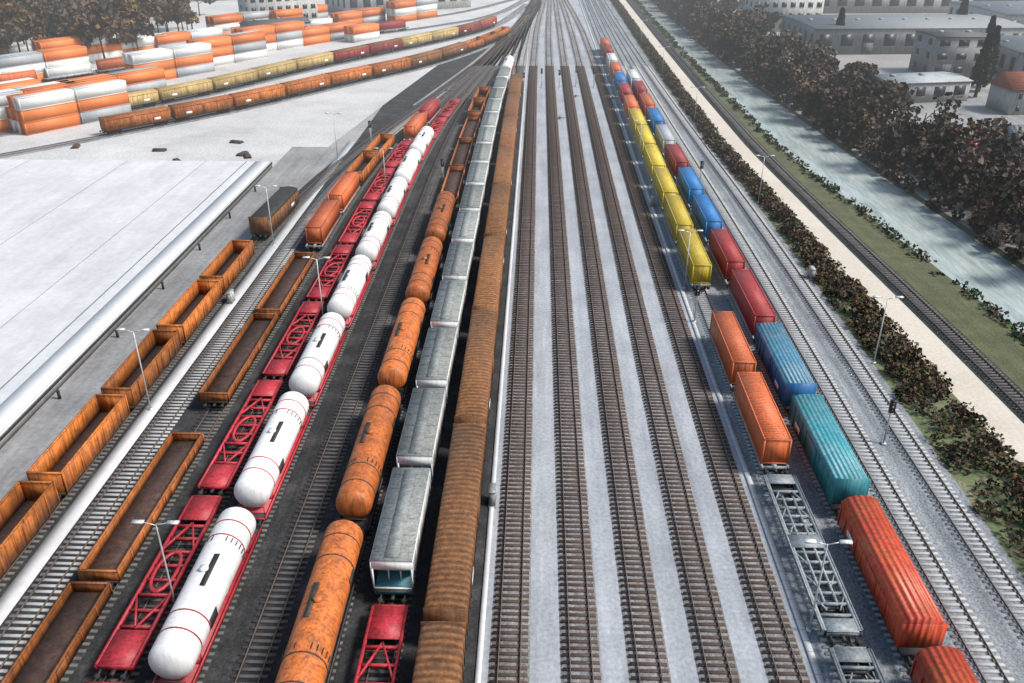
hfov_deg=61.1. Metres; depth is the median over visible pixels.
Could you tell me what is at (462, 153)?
open wagon
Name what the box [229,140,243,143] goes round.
sleeper pile
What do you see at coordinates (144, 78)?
container stack
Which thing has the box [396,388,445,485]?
hopper wagon
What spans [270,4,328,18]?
container stack
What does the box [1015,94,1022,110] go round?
windows and door
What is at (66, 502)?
railway track
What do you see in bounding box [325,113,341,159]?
lamp post
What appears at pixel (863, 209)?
riverbank bushes
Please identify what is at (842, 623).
flat wagon
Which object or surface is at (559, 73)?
railway signal
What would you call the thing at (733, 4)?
tree
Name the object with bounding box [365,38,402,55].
covered wagon
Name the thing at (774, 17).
tree
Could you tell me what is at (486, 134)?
hopper wagon
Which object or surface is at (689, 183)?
container wagon
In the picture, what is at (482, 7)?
railway track
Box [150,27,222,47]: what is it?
container stack
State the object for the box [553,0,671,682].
railway track
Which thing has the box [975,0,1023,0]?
warehouse
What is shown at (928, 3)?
windows and doors
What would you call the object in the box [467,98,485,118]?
open wagon
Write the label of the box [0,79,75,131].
container stack
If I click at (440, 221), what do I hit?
tank wagon
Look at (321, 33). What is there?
container stack
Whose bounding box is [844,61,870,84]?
tree
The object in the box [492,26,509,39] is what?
open wagon
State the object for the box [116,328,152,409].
lamp post
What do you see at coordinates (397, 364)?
tank wagon
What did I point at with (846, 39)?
windows and doors
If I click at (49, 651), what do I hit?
open wagon
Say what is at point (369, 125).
railway signal
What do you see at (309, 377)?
tank wagon
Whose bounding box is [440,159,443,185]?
railway signal
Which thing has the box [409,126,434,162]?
tank wagon
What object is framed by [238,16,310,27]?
engine shed
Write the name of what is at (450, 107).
flat wagon
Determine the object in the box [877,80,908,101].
tree
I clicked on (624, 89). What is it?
container wagon
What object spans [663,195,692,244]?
container wagon
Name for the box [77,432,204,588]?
open wagon
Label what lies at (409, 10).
container stack
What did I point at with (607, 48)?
container wagon
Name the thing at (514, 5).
railway track
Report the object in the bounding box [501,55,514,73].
tank wagon
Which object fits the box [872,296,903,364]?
lamp post
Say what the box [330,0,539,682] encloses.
railway track
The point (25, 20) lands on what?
woodland
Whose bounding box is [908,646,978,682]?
covered wagon
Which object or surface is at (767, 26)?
tree
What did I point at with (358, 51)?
covered wagon
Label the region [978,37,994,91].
conifer tree
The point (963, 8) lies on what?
conifer tree
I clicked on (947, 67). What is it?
windows and doors
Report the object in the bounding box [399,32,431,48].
covered wagon
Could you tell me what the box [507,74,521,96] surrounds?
covered wagon
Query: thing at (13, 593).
concrete walkway
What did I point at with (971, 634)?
railway track
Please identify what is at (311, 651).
tank wagon
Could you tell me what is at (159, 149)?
sleeper pile
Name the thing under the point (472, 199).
hopper wagon
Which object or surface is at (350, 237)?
flat wagon
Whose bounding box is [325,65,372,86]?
covered wagon
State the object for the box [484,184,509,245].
covered wagon
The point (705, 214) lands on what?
container wagon
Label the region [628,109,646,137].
container wagon
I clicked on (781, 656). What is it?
railway track
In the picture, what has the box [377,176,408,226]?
tank wagon
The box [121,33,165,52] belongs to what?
container stack
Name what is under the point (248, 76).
covered wagon
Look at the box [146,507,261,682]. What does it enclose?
tank wagon
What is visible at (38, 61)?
container stack
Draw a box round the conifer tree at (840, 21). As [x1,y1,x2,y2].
[835,7,845,25]
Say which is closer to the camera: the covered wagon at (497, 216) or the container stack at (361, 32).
the covered wagon at (497, 216)
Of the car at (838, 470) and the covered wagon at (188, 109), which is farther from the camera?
the covered wagon at (188, 109)
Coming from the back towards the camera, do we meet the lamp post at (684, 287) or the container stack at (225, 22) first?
the container stack at (225, 22)
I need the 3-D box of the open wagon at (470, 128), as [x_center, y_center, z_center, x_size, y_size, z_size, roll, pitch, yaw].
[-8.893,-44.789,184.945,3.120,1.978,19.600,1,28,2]
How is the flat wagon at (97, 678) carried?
on the railway track at (143, 672)
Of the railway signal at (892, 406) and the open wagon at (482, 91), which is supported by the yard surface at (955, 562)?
the railway signal at (892, 406)
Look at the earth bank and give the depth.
83.77 m
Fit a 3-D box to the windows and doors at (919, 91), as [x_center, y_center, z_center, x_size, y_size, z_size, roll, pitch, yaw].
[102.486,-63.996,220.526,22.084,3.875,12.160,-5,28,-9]
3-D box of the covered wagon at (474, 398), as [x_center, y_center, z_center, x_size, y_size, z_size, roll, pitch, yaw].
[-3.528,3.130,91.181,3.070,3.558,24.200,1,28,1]
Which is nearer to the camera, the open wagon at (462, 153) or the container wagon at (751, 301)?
the container wagon at (751, 301)
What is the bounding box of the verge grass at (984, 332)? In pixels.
[626,1,1023,423]
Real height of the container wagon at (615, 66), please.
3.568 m
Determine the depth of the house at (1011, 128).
156.46 m
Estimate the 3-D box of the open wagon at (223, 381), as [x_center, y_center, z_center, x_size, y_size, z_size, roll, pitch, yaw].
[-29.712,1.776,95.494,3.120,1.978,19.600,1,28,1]
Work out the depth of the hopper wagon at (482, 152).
159.40 m
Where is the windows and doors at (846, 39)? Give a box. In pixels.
[782,21,1023,54]
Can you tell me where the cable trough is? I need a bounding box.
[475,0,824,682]
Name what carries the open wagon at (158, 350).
on the railway track at (66, 502)
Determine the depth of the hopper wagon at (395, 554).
65.49 m
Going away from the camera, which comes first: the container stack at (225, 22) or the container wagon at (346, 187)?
the container wagon at (346, 187)
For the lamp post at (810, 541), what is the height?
8.280 m
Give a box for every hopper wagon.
[369,467,430,600]
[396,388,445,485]
[416,327,456,406]
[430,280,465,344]
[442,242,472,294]
[451,211,478,256]
[459,185,483,224]
[466,162,487,197]
[471,143,491,174]
[476,127,494,151]
[480,112,497,136]
[485,99,500,122]
[488,88,503,109]
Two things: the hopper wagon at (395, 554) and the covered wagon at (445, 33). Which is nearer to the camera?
the hopper wagon at (395, 554)
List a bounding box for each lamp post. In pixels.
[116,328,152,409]
[131,520,179,602]
[254,185,276,245]
[302,256,330,315]
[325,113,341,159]
[373,148,392,191]
[633,120,649,162]
[678,229,702,288]
[693,87,704,123]
[755,155,774,203]
[803,539,852,632]
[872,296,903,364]
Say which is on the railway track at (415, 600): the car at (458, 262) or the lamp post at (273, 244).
the car at (458, 262)
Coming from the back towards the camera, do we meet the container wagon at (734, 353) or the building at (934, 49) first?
the building at (934, 49)
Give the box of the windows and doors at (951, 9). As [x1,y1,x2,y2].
[949,7,1019,22]
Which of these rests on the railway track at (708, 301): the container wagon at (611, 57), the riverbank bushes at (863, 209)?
the container wagon at (611, 57)
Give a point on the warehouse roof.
(94, 254)
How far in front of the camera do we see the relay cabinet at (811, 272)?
117.50 m
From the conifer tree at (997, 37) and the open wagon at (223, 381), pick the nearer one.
the open wagon at (223, 381)
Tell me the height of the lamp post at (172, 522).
9.280 m
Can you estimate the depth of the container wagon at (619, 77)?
225.06 m
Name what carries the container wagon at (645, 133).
on the railway track at (708, 301)
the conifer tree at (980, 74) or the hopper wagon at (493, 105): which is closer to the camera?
the hopper wagon at (493, 105)
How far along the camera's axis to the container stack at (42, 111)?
192.24 m
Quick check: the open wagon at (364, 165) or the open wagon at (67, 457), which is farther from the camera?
the open wagon at (364, 165)
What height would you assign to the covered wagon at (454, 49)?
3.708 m
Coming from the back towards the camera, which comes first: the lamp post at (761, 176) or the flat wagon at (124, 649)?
the lamp post at (761, 176)
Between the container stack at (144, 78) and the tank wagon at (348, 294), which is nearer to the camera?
the tank wagon at (348, 294)
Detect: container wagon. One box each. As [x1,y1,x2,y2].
[0,69,42,81]
[4,44,31,53]
[43,62,96,81]
[93,56,123,73]
[305,200,341,249]
[309,17,332,25]
[327,172,360,214]
[375,19,407,32]
[403,113,427,140]
[418,98,440,124]
[600,38,609,53]
[603,45,613,61]
[606,53,617,70]
[609,62,621,80]
[613,72,626,92]
[618,83,632,105]
[623,95,638,119]
[626,69,640,89]
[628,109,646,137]
[632,81,647,102]
[635,125,655,157]
[638,93,655,117]
[643,145,665,181]
[645,108,664,136]
[652,168,677,210]
[654,125,675,156]
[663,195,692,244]
[664,144,688,180]
[676,167,704,208]
[676,228,711,289]
[690,195,722,242]
[707,229,745,286]
[708,311,756,390]
[728,269,775,340]
[732,372,791,472]
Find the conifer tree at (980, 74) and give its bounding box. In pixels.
[969,32,993,97]
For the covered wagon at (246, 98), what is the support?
on the railway track at (151, 127)
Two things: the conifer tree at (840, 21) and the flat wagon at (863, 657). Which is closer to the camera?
the flat wagon at (863, 657)
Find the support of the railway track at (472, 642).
on the yard surface at (545, 666)
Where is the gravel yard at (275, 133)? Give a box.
[0,0,527,166]
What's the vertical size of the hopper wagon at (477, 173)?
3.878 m
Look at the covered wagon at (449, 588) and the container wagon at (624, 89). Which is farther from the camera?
the container wagon at (624, 89)
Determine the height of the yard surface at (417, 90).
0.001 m
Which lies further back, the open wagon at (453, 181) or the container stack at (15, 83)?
the container stack at (15, 83)
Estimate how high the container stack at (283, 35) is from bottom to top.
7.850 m
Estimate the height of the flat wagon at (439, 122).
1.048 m
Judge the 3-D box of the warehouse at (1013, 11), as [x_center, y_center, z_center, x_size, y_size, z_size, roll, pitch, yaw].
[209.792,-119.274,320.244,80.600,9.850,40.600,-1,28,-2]
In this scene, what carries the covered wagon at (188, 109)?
on the railway track at (151, 127)
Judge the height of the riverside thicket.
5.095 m
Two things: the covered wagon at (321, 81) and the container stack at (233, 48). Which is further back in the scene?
the container stack at (233, 48)
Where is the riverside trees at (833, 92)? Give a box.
[656,0,1023,252]
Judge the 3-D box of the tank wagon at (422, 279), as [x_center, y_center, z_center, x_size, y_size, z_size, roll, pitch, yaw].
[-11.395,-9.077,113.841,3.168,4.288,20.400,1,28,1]
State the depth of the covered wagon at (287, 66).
241.69 m
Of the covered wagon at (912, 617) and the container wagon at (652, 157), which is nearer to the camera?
the covered wagon at (912, 617)
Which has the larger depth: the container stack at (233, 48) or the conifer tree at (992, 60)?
the container stack at (233, 48)
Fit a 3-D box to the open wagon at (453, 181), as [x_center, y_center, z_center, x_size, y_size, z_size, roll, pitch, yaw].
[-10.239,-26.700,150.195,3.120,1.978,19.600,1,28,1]
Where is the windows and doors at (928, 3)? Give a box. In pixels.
[824,0,961,6]
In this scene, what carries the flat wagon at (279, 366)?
on the railway track at (143, 672)
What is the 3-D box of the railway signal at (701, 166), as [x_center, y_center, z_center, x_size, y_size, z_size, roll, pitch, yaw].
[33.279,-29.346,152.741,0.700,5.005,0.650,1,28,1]
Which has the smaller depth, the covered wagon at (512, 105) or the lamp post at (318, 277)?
the lamp post at (318, 277)
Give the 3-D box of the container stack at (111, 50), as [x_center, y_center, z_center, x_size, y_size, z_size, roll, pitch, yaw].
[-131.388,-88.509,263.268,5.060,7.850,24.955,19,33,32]
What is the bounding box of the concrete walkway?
[0,142,354,624]
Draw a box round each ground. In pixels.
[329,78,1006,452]
[658,0,1023,263]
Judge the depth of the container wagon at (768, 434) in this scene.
80.25 m
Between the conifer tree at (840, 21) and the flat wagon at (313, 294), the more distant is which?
the conifer tree at (840, 21)
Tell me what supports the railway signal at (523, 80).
on the railway track at (472, 642)
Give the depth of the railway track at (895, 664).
73.45 m
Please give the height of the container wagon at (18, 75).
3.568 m
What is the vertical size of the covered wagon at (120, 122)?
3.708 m
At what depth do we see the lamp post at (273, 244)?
126.16 m
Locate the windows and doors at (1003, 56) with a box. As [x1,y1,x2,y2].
[999,54,1023,70]
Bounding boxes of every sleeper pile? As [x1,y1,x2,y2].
[70,143,80,148]
[152,148,166,151]
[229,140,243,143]
[236,151,248,156]
[243,153,251,158]
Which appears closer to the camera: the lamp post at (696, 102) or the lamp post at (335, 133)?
the lamp post at (335, 133)
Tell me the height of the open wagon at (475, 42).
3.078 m
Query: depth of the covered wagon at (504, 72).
231.50 m
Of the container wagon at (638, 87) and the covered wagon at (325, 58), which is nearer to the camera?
the container wagon at (638, 87)
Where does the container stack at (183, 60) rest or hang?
on the gravel yard at (275, 133)
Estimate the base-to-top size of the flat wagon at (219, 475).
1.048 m
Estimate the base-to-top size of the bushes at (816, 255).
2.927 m
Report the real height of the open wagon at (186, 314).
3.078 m
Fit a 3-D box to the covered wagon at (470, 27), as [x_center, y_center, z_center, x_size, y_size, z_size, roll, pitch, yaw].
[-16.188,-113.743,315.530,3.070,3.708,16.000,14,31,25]
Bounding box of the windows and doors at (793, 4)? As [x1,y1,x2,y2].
[746,0,821,31]
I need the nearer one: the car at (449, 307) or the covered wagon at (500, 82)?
the car at (449, 307)
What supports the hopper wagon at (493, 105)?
on the railway track at (415, 600)
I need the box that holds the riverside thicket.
[651,0,1023,262]
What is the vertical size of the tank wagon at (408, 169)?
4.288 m
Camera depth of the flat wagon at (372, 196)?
151.35 m
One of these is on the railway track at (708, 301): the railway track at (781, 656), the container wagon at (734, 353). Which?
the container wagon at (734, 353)
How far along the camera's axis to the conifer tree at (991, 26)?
244.22 m
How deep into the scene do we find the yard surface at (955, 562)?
72.42 m
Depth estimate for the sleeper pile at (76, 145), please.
178.06 m
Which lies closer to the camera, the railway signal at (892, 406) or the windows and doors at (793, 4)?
the railway signal at (892, 406)
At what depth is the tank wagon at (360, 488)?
74.18 m
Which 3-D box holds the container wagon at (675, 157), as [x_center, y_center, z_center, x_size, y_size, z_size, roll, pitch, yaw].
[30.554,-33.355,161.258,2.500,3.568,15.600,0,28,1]
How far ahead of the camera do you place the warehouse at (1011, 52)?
242.23 m
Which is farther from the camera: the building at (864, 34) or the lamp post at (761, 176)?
the building at (864, 34)
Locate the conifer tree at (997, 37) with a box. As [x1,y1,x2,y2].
[982,25,1001,86]
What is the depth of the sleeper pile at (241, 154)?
172.69 m
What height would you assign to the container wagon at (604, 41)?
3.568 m
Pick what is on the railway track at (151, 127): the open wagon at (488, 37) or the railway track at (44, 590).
the open wagon at (488, 37)
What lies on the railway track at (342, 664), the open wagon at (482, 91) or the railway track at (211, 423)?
the open wagon at (482, 91)
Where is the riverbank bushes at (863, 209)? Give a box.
[633,0,1023,344]
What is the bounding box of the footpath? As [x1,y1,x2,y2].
[619,0,1023,461]
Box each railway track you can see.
[0,0,534,681]
[0,0,536,596]
[0,4,528,136]
[0,6,530,158]
[42,0,528,82]
[59,1,536,682]
[85,0,536,682]
[196,0,537,682]
[216,1,538,682]
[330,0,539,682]
[346,0,540,682]
[411,0,541,682]
[420,0,513,19]
[488,0,546,682]
[545,0,602,682]
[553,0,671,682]
[558,0,740,682]
[563,0,810,682]
[580,0,875,682]
[587,0,914,682]
[593,0,1023,682]
[600,0,1023,666]
[626,0,1023,422]
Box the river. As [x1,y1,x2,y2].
[639,0,1023,331]
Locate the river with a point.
(954, 248)
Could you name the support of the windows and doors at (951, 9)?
in the warehouse at (1013, 11)
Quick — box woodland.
[0,0,216,58]
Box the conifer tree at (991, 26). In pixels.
[986,15,995,32]
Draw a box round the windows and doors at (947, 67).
[912,34,983,73]
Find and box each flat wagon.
[84,675,125,682]
[93,492,222,677]
[197,378,283,493]
[262,300,324,379]
[306,244,353,301]
[338,201,376,244]
[353,599,408,682]
[362,168,395,201]
[383,141,412,168]
[430,117,447,139]
[438,99,460,117]
[763,471,862,641]
[829,640,885,682]
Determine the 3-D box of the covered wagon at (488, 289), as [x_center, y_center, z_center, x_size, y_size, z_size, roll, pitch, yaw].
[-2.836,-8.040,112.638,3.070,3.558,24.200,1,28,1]
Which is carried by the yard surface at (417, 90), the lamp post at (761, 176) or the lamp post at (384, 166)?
the lamp post at (384, 166)
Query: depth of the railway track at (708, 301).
79.01 m
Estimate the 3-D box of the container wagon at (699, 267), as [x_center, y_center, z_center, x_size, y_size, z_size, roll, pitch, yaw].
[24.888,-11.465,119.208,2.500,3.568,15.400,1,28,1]
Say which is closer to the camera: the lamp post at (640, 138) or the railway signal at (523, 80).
the lamp post at (640, 138)
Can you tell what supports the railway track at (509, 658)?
on the yard surface at (545, 666)
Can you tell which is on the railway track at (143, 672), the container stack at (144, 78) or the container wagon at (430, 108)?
the container wagon at (430, 108)
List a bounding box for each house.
[985,71,1023,114]
[994,125,1023,181]
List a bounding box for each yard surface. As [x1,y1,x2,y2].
[81,36,487,682]
[481,0,816,682]
[607,0,1023,682]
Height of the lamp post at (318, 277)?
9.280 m
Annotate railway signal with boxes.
[368,121,371,139]
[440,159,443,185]
[522,72,524,91]
[558,70,560,88]
[692,285,701,322]
[699,161,704,181]
[880,399,898,445]
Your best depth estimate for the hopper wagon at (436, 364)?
89.48 m
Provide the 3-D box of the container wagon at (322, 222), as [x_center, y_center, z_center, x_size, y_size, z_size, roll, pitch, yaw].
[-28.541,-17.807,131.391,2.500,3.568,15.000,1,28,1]
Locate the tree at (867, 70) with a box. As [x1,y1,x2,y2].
[839,62,879,83]
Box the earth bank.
[610,0,1023,576]
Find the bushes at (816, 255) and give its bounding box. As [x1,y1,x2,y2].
[611,0,1023,569]
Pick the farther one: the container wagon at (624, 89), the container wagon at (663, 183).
the container wagon at (624, 89)
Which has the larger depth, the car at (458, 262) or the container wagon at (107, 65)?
the container wagon at (107, 65)
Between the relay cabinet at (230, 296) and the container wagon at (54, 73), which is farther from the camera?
the container wagon at (54, 73)
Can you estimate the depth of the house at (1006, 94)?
203.78 m
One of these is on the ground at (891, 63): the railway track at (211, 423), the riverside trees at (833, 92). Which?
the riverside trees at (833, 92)
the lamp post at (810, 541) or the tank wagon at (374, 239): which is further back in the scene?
the tank wagon at (374, 239)
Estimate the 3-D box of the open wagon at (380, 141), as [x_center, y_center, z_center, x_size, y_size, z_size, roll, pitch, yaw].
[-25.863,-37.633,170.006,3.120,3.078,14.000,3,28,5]
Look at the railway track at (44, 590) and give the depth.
80.55 m
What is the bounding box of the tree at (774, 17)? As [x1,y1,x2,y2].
[760,10,781,32]
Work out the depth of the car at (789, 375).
89.85 m
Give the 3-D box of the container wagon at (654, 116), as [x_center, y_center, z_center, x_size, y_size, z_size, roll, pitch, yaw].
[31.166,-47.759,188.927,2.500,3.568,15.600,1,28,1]
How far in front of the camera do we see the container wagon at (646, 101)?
200.82 m
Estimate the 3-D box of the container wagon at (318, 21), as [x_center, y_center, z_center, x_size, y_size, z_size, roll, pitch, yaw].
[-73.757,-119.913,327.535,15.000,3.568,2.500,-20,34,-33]
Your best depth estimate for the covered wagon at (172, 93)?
216.93 m
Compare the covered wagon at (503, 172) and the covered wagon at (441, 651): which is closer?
the covered wagon at (441, 651)
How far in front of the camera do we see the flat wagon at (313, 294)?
116.63 m
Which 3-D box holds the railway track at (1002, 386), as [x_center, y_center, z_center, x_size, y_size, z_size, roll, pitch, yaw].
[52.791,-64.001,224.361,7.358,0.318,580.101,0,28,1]
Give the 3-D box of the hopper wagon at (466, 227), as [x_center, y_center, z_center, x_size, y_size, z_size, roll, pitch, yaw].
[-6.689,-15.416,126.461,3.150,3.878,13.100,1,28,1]
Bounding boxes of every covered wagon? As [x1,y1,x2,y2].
[98,106,172,134]
[128,88,160,106]
[154,78,213,102]
[168,94,234,120]
[207,68,258,91]
[228,83,286,108]
[248,186,298,237]
[253,59,296,80]
[280,73,330,97]
[292,51,333,71]
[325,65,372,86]
[329,44,369,62]
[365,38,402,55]
[367,57,411,77]
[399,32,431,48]
[405,49,441,68]
[412,621,466,682]
[423,423,485,635]
[430,26,458,42]
[437,42,466,60]
[454,309,497,438]
[455,21,480,36]
[472,235,504,319]
[478,16,496,30]
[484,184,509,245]
[492,77,506,97]
[492,146,513,193]
[496,67,510,86]
[498,116,516,153]
[503,93,519,123]
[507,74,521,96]
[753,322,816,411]
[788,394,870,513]
[836,495,947,663]
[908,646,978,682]
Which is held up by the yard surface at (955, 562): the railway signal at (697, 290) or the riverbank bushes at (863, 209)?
the railway signal at (697, 290)
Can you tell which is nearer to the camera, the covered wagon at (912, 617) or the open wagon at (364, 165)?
the covered wagon at (912, 617)
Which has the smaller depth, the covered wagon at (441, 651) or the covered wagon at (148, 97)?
the covered wagon at (441, 651)
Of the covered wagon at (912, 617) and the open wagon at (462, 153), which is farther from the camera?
the open wagon at (462, 153)
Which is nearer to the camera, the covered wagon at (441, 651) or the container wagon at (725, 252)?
the covered wagon at (441, 651)
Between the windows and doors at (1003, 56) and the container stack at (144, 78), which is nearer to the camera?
the container stack at (144, 78)
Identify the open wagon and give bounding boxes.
[0,481,59,578]
[0,581,112,682]
[26,394,129,497]
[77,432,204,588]
[100,329,181,409]
[156,280,222,345]
[198,313,277,408]
[199,240,254,294]
[255,252,315,319]
[345,152,378,186]
[364,133,394,164]
[440,167,465,206]
[449,139,473,167]
[459,117,480,139]
[464,37,483,52]
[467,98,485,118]
[473,86,490,103]
[478,32,498,45]
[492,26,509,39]
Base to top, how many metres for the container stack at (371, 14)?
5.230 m
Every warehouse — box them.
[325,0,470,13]
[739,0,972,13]
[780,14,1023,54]
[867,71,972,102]
[947,1,1023,24]
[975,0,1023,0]
[996,35,1023,75]
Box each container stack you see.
[0,45,88,82]
[0,77,40,89]
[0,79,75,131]
[5,78,131,135]
[33,32,122,63]
[56,66,166,92]
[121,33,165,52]
[122,42,214,79]
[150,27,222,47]
[186,30,267,66]
[205,10,270,33]
[234,20,304,51]
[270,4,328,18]
[302,21,355,45]
[330,7,385,23]
[344,22,379,42]
[386,0,437,21]
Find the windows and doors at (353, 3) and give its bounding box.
[326,0,466,8]
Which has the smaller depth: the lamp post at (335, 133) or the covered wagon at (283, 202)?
the covered wagon at (283, 202)
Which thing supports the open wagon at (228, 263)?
on the railway track at (66, 502)
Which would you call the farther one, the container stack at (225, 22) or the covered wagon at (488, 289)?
the container stack at (225, 22)
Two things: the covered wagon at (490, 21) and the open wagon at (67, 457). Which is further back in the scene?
the covered wagon at (490, 21)
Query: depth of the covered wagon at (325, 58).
253.95 m
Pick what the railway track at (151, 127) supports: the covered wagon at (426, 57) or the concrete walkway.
the covered wagon at (426, 57)
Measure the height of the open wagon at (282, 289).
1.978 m
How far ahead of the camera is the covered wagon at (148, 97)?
208.69 m
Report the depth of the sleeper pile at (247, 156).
171.39 m
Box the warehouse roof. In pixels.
[0,159,271,448]
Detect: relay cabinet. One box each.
[225,289,235,303]
[488,483,496,507]
[650,196,654,206]
[807,266,815,280]
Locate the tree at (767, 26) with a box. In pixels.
[757,20,774,35]
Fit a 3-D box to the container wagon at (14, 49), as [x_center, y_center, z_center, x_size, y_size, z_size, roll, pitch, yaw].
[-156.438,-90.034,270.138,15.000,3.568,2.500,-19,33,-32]
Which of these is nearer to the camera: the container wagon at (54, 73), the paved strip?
the paved strip
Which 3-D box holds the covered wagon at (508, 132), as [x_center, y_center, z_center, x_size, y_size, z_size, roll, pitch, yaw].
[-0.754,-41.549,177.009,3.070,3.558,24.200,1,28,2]
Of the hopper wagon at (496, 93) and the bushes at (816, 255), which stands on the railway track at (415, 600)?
the hopper wagon at (496, 93)
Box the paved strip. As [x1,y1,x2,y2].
[0,147,343,500]
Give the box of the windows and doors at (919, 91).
[867,84,965,102]
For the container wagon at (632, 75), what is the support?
on the railway track at (895, 664)
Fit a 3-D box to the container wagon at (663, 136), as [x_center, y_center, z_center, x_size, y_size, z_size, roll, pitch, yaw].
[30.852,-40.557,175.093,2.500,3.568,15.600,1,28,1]
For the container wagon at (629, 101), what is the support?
on the railway track at (708, 301)
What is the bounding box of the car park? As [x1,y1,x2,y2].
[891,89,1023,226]
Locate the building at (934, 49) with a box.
[908,30,986,76]
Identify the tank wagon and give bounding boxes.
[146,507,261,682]
[233,391,312,525]
[275,520,366,682]
[289,312,347,409]
[327,255,372,329]
[336,385,402,536]
[355,211,392,270]
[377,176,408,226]
[378,297,425,400]
[394,149,421,190]
[405,236,442,313]
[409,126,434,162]
[425,191,455,252]
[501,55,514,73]
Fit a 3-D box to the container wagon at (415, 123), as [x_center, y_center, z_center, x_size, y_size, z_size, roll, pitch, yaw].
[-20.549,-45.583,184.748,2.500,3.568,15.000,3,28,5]
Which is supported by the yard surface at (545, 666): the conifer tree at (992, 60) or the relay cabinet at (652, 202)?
the relay cabinet at (652, 202)
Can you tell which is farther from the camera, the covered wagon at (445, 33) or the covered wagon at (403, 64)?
the covered wagon at (445, 33)
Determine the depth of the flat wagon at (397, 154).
168.06 m
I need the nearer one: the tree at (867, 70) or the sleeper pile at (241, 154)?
the sleeper pile at (241, 154)
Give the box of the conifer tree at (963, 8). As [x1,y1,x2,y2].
[957,0,968,14]
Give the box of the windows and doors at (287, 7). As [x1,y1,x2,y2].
[240,0,315,17]
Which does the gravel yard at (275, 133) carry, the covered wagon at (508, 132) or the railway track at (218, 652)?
the railway track at (218, 652)
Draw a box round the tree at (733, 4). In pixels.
[721,0,739,10]
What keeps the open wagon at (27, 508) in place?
on the railway track at (66, 502)
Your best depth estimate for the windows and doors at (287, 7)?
320.81 m
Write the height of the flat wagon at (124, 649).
1.048 m
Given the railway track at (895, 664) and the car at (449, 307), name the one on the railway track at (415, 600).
the car at (449, 307)
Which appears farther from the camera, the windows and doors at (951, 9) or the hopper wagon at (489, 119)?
the windows and doors at (951, 9)
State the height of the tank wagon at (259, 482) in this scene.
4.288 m
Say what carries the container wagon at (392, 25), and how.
on the railway track at (514, 5)
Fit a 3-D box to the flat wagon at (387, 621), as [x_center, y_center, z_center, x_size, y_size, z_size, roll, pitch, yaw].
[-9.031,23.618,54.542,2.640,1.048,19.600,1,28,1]
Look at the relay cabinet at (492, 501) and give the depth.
74.14 m
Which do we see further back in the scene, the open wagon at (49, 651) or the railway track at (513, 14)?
the railway track at (513, 14)

